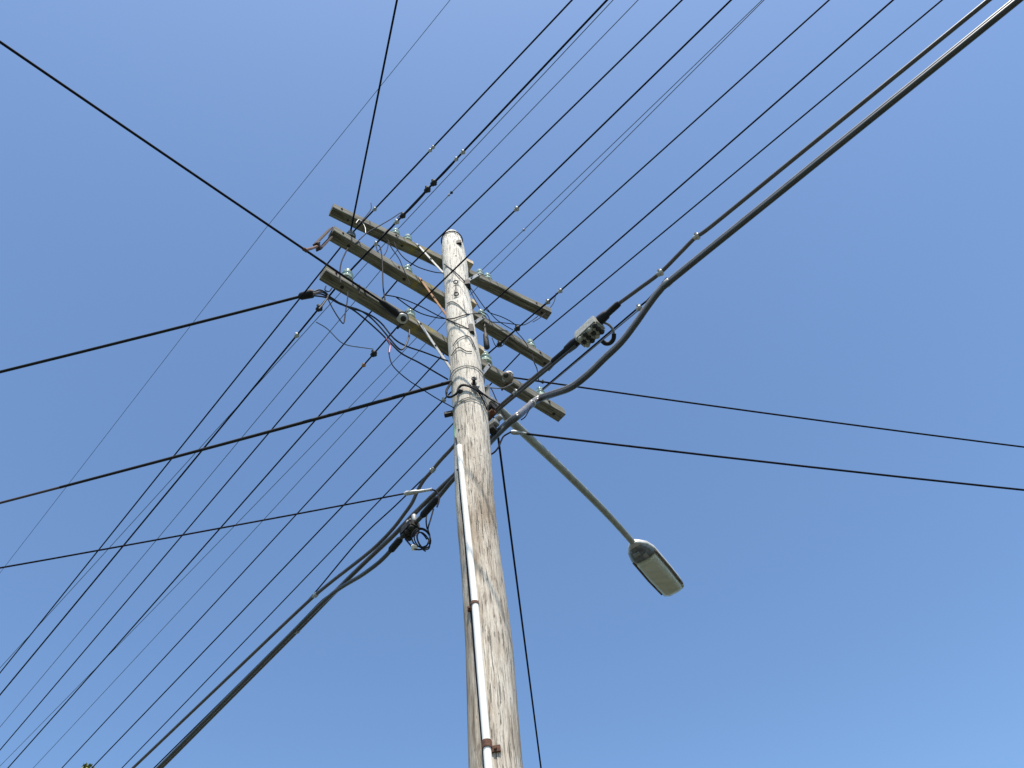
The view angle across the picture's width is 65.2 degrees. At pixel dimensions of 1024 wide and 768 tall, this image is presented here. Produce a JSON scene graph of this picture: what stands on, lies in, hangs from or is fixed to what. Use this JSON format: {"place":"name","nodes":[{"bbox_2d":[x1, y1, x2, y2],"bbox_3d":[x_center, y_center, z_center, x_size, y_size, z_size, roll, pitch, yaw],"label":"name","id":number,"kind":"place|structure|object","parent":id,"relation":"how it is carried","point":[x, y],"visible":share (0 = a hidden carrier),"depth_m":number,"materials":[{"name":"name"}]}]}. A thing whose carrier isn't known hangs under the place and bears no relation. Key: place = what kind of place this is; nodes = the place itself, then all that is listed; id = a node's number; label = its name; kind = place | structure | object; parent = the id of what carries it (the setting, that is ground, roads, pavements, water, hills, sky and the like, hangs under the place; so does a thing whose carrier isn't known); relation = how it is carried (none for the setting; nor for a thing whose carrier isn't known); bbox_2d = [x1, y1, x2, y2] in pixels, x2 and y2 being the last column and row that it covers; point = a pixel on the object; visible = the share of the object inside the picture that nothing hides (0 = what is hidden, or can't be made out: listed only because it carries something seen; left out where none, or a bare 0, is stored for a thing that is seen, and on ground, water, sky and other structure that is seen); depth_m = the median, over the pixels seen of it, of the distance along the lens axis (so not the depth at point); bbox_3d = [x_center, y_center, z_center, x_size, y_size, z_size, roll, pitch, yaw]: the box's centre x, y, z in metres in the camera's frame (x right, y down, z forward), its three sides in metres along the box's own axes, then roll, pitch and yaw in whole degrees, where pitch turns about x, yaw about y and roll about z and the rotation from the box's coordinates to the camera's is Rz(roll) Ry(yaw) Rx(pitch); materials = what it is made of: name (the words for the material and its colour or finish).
{"place":"outdoors","nodes":[
{"label":"outdoors","id":0,"kind":"place"},
{"bbox_2d":[0,0,449,572],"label":"overhead wire","id":1,"kind":"object","parent":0,"point":[236,266],"visible":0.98,"depth_m":15.77,"materials":[{"name":"black metal"}]},
{"bbox_2d":[0,0,1023,767],"label":"sky","id":2,"kind":"structure","parent":0,"point":[820,618],"materials":[{"name":"blue"}]},
{"label":"ground","id":3,"kind":"structure","parent":0,"visible":0},
{"bbox_2d":[82,762,94,767],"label":"garden tree","id":4,"kind":"object","parent":3,"relation":"on","point":[86,766],"visible":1,"depth_m":12.05,"materials":[{"name":"green plant"}]},
{"bbox_2d":[313,204,565,767],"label":"utility pole","id":5,"kind":"object","parent":3,"relation":"on","point":[499,745],"visible":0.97,"depth_m":6.24,"materials":[{"name":"grey wood"}]},
{"bbox_2d":[0,289,313,372],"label":"service cable","id":6,"kind":"object","parent":5,"relation":"attached to","point":[307,294],"visible":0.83,"depth_m":8.31,"materials":[{"name":"black plastic"}]},
{"bbox_2d":[0,40,399,316],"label":"service cable","id":7,"kind":"object","parent":5,"relation":"attached to","point":[391,309],"visible":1,"depth_m":6.04,"materials":[{"name":"rubber"}]},
{"bbox_2d":[0,488,439,568],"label":"service cable","id":8,"kind":"object","parent":5,"relation":"attached to","point":[410,492],"visible":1,"depth_m":5.67,"materials":[{"name":"rubber"}]},
{"bbox_2d":[0,380,451,503],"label":"service cable","id":9,"kind":"object","parent":5,"relation":"attached to","point":[262,433],"visible":1,"depth_m":6.61,"materials":[{"name":"black plastic"}]},
{"bbox_2d":[0,0,572,672],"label":"overhead wire","id":10,"kind":"object","parent":5,"relation":"attached to","point":[300,298],"visible":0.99,"depth_m":8.17,"materials":[{"name":"metal"}]},
{"bbox_2d":[131,444,453,767],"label":"grey cable","id":11,"kind":"object","parent":5,"relation":"attached to","point":[316,593],"visible":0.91,"depth_m":6.78,"materials":[{"name":"rubber"}]},
{"bbox_2d":[0,0,607,694],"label":"overhead wire","id":12,"kind":"object","parent":5,"relation":"attached to","point":[426,190],"visible":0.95,"depth_m":7.12,"materials":[{"name":"metal"}]},
{"bbox_2d":[154,473,453,767],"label":"grey cable","id":13,"kind":"object","parent":5,"relation":"attached to","point":[395,533],"visible":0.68,"depth_m":6.61,"materials":[{"name":"rubber"}]},
{"bbox_2d":[156,475,454,767],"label":"grey cable","id":14,"kind":"object","parent":5,"relation":"attached to","point":[424,513],"visible":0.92,"depth_m":6.58,"materials":[{"name":"black plastic"}]},
{"bbox_2d":[400,514,419,540],"bbox_3d":[-0.771,1.076,6.043,0.100,0.191,0.149,34,-65,-26],"label":"junction box","id":15,"kind":"object","parent":14,"relation":"attached to","point":[409,527],"visible":0.84,"depth_m":5.98,"materials":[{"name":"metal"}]},
{"bbox_2d":[405,508,433,551],"bbox_3d":[-0.695,1.083,6.017,0.196,0.460,0.123,17,-59,-18],"label":"wire coil","id":16,"kind":"object","parent":15,"relation":"hanging from","point":[416,545],"visible":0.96,"depth_m":5.91,"materials":[{"name":"black plastic"}]},
{"bbox_2d":[0,0,612,667],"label":"overhead wire","id":17,"kind":"object","parent":5,"relation":"attached to","point":[326,308],"visible":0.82,"depth_m":9.20,"materials":[{"name":"black metal"}]},
{"bbox_2d":[0,0,637,726],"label":"overhead wire","id":18,"kind":"object","parent":5,"relation":"attached to","point":[342,316],"visible":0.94,"depth_m":9.44,"materials":[{"name":"black metal"}]},
{"bbox_2d":[328,292,347,323],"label":"jumper wire","id":19,"kind":"object","parent":5,"relation":"attached to","point":[345,310],"visible":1,"depth_m":6.24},
{"bbox_2d":[0,0,682,749],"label":"overhead wire","id":20,"kind":"object","parent":5,"relation":"attached to","point":[354,332],"visible":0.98,"depth_m":8.48,"materials":[{"name":"black metal"}]},
{"bbox_2d":[339,248,347,283],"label":"jumper wire","id":21,"kind":"object","parent":5,"relation":"attached to","point":[341,264],"visible":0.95,"depth_m":7.00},
{"bbox_2d":[316,322,372,348],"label":"jumper wire","id":22,"kind":"object","parent":5,"relation":"attached to","point":[340,341],"visible":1,"depth_m":5.95,"materials":[{"name":"black metal"}]},
{"bbox_2d":[312,293,409,350],"bbox_3d":[-1.201,-0.555,6.462,0.901,0.394,0.015,31,-64,-25],"label":"jumper wire","id":23,"kind":"object","parent":5,"relation":"attached to","point":[385,333],"visible":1,"depth_m":6.47,"materials":[{"name":"black plastic"}]},
{"bbox_2d":[8,0,731,767],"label":"overhead wire","id":24,"kind":"object","parent":5,"relation":"attached to","point":[374,352],"visible":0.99,"depth_m":7.55,"materials":[{"name":"metal"}]},
{"bbox_2d":[350,0,397,229],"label":"service cable","id":25,"kind":"object","parent":5,"relation":"attached to","point":[386,52],"visible":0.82,"depth_m":7.20,"materials":[{"name":"rubber"}]},
{"bbox_2d":[356,213,399,242],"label":"jumper wire","id":26,"kind":"object","parent":5,"relation":"attached to","point":[378,226],"visible":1,"depth_m":8.22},
{"bbox_2d":[312,295,447,379],"bbox_3d":[-1.039,-0.394,6.443,1.280,0.242,0.015,31,-64,-25],"label":"jumper wire","id":27,"kind":"object","parent":5,"relation":"attached to","point":[373,326],"visible":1,"depth_m":6.43,"materials":[{"name":"black plastic"}]},
{"bbox_2d":[0,0,761,765],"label":"overhead wire","id":28,"kind":"object","parent":5,"relation":"attached to","point":[410,344],"visible":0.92,"depth_m":9.67,"materials":[{"name":"black metal"}]},
{"bbox_2d":[313,291,448,361],"bbox_3d":[-1.045,-0.450,6.526,1.297,0.188,0.015,31,-64,-25],"label":"jumper wire","id":29,"kind":"object","parent":5,"relation":"attached to","point":[381,323],"visible":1,"depth_m":6.54,"materials":[{"name":"black plastic"}]},
{"bbox_2d":[312,289,328,309],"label":"jumper wire","id":30,"kind":"object","parent":29,"relation":"attached to","point":[319,308],"visible":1,"depth_m":6.23,"materials":[{"name":"black plastic"}]},
{"bbox_2d":[378,245,385,299],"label":"jumper wire","id":31,"kind":"object","parent":5,"relation":"attached to","point":[382,273],"visible":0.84,"depth_m":7.41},
{"bbox_2d":[33,0,763,767],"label":"overhead wire","id":32,"kind":"object","parent":5,"relation":"attached to","point":[491,272],"visible":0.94,"depth_m":9.82,"materials":[{"name":"black metal"}]},
{"bbox_2d":[388,240,409,284],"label":"jumper wire","id":33,"kind":"object","parent":5,"relation":"attached to","point":[400,261],"visible":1,"depth_m":7.90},
{"bbox_2d":[385,294,445,318],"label":"jumper wire","id":34,"kind":"object","parent":5,"relation":"attached to","point":[415,304],"visible":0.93,"depth_m":7.54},
{"bbox_2d":[394,242,443,272],"bbox_3d":[-0.971,-1.288,8.356,0.595,0.321,0.010,24,-61,-21],"label":"jumper wire","id":35,"kind":"object","parent":5,"relation":"attached to","point":[415,265],"visible":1,"depth_m":8.27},
{"bbox_2d":[386,338,453,407],"bbox_3d":[-0.737,-0.089,6.385,0.666,0.437,0.018,31,-64,-25],"label":"jumper wire","id":36,"kind":"object","parent":5,"relation":"attached to","point":[387,340],"visible":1,"depth_m":6.25,"materials":[{"name":"black"}]},
{"bbox_2d":[396,297,443,318],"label":"jumper wire","id":37,"kind":"object","parent":5,"relation":"attached to","point":[417,311],"visible":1,"depth_m":7.45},
{"bbox_2d":[62,0,829,767],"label":"overhead wire","id":38,"kind":"object","parent":5,"relation":"attached to","point":[484,310],"visible":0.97,"depth_m":8.39,"materials":[{"name":"black metal"}]},
{"bbox_2d":[444,264,479,307],"bbox_3d":[-0.507,-1.042,8.204,0.354,0.785,0.125,19,-59,-18],"label":"jumper wire","id":39,"kind":"object","parent":5,"relation":"attached to","point":[464,281],"visible":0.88,"depth_m":8.16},
{"bbox_2d":[446,313,481,318],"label":"jumper wire","id":40,"kind":"object","parent":5,"relation":"attached to","point":[463,315],"visible":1,"depth_m":7.52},
{"bbox_2d":[445,381,483,397],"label":"jumper wire","id":41,"kind":"object","parent":5,"relation":"attached to","point":[458,388],"visible":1,"depth_m":6.51,"materials":[{"name":"black plastic"}]},
{"bbox_2d":[453,335,475,349],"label":"jumper wire","id":42,"kind":"object","parent":5,"relation":"attached to","point":[464,336],"visible":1,"depth_m":7.15,"materials":[{"name":"grey metal"}]},
{"bbox_2d":[456,438,483,766],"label":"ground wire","id":43,"kind":"object","parent":5,"relation":"attached to","point":[470,613],"visible":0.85,"depth_m":4.66,"materials":[{"name":"grey metal"}]},
{"bbox_2d":[470,385,487,409],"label":"jumper wire","id":44,"kind":"object","parent":5,"relation":"attached to","point":[482,400],"visible":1,"depth_m":6.44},
{"bbox_2d":[473,385,499,404],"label":"jumper wire","id":45,"kind":"object","parent":5,"relation":"attached to","point":[495,401],"visible":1,"depth_m":6.52,"materials":[{"name":"black plastic"}]},
{"bbox_2d":[92,0,893,767],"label":"overhead wire","id":46,"kind":"object","parent":5,"relation":"attached to","point":[516,328],"visible":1,"depth_m":7.53,"materials":[{"name":"metal"}]},
{"bbox_2d":[471,288,515,324],"bbox_3d":[-0.197,-0.815,8.611,0.617,0.326,0.011,30,-63,-24],"label":"jumper wire","id":47,"kind":"object","parent":5,"relation":"attached to","point":[487,310],"visible":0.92,"depth_m":8.54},
{"bbox_2d":[476,383,512,388],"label":"jumper wire","id":48,"kind":"object","parent":5,"relation":"attached to","point":[497,388],"visible":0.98,"depth_m":6.80,"materials":[{"name":"grey metal"}]},
{"bbox_2d":[492,316,537,324],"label":"jumper wire","id":49,"kind":"object","parent":5,"relation":"attached to","point":[514,324],"visible":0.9,"depth_m":8.65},
{"bbox_2d":[497,438,541,767],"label":"service cable","id":50,"kind":"object","parent":5,"relation":"attached to","point":[504,486],"visible":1,"depth_m":7.24,"materials":[{"name":"metal"}]},
{"bbox_2d":[122,0,942,767],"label":"overhead wire","id":51,"kind":"object","parent":5,"relation":"attached to","point":[560,318],"visible":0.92,"depth_m":8.43,"materials":[{"name":"black metal"}]},
{"bbox_2d":[485,384,683,596],"bbox_3d":[0.739,1.130,7.566,0.294,0.378,3.278,-33,-58,16],"label":"street lamp","id":52,"kind":"object","parent":5,"relation":"attached to","point":[654,567],"visible":0.83,"depth_m":8.04,"materials":[{"name":"metal"}]},
{"bbox_2d":[489,386,507,418],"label":"jumper wire","id":53,"kind":"object","parent":52,"relation":"attached to","point":[497,401],"visible":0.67,"depth_m":6.92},
{"bbox_2d":[542,277,666,389],"bbox_3d":[0.790,-0.414,7.500,0.094,0.575,1.807,28,-62,-23],"label":"messenger wire","id":54,"kind":"object","parent":5,"relation":"attached to","point":[631,314],"visible":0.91,"depth_m":7.42,"materials":[{"name":"black metal"}]},
{"bbox_2d":[488,0,991,421],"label":"grey cable","id":55,"kind":"object","parent":5,"relation":"attached to","point":[602,318],"visible":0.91,"depth_m":5.68,"materials":[{"name":"rubber"}]},
{"bbox_2d":[574,316,615,347],"bbox_3d":[0.637,-0.419,6.192,0.323,0.199,0.226,-9,-55,0],"label":"junction box","id":56,"kind":"object","parent":55,"relation":"attached to","point":[589,331],"visible":0.99,"depth_m":6.13,"materials":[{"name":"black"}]},
{"bbox_2d":[490,0,1023,444],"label":"trunk cable","id":57,"kind":"object","parent":5,"relation":"attached to","point":[925,74],"visible":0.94,"depth_m":6.40,"materials":[{"name":"rubber"}]},
{"bbox_2d":[491,430,1023,490],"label":"service cable","id":58,"kind":"object","parent":5,"relation":"attached to","point":[514,432],"visible":0.96,"depth_m":6.45,"materials":[{"name":"rubber"}]},
{"bbox_2d":[514,377,1023,447],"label":"service cable","id":59,"kind":"object","parent":5,"relation":"attached to","point":[542,381],"visible":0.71,"depth_m":7.89,"materials":[{"name":"rubber"}]}
]}

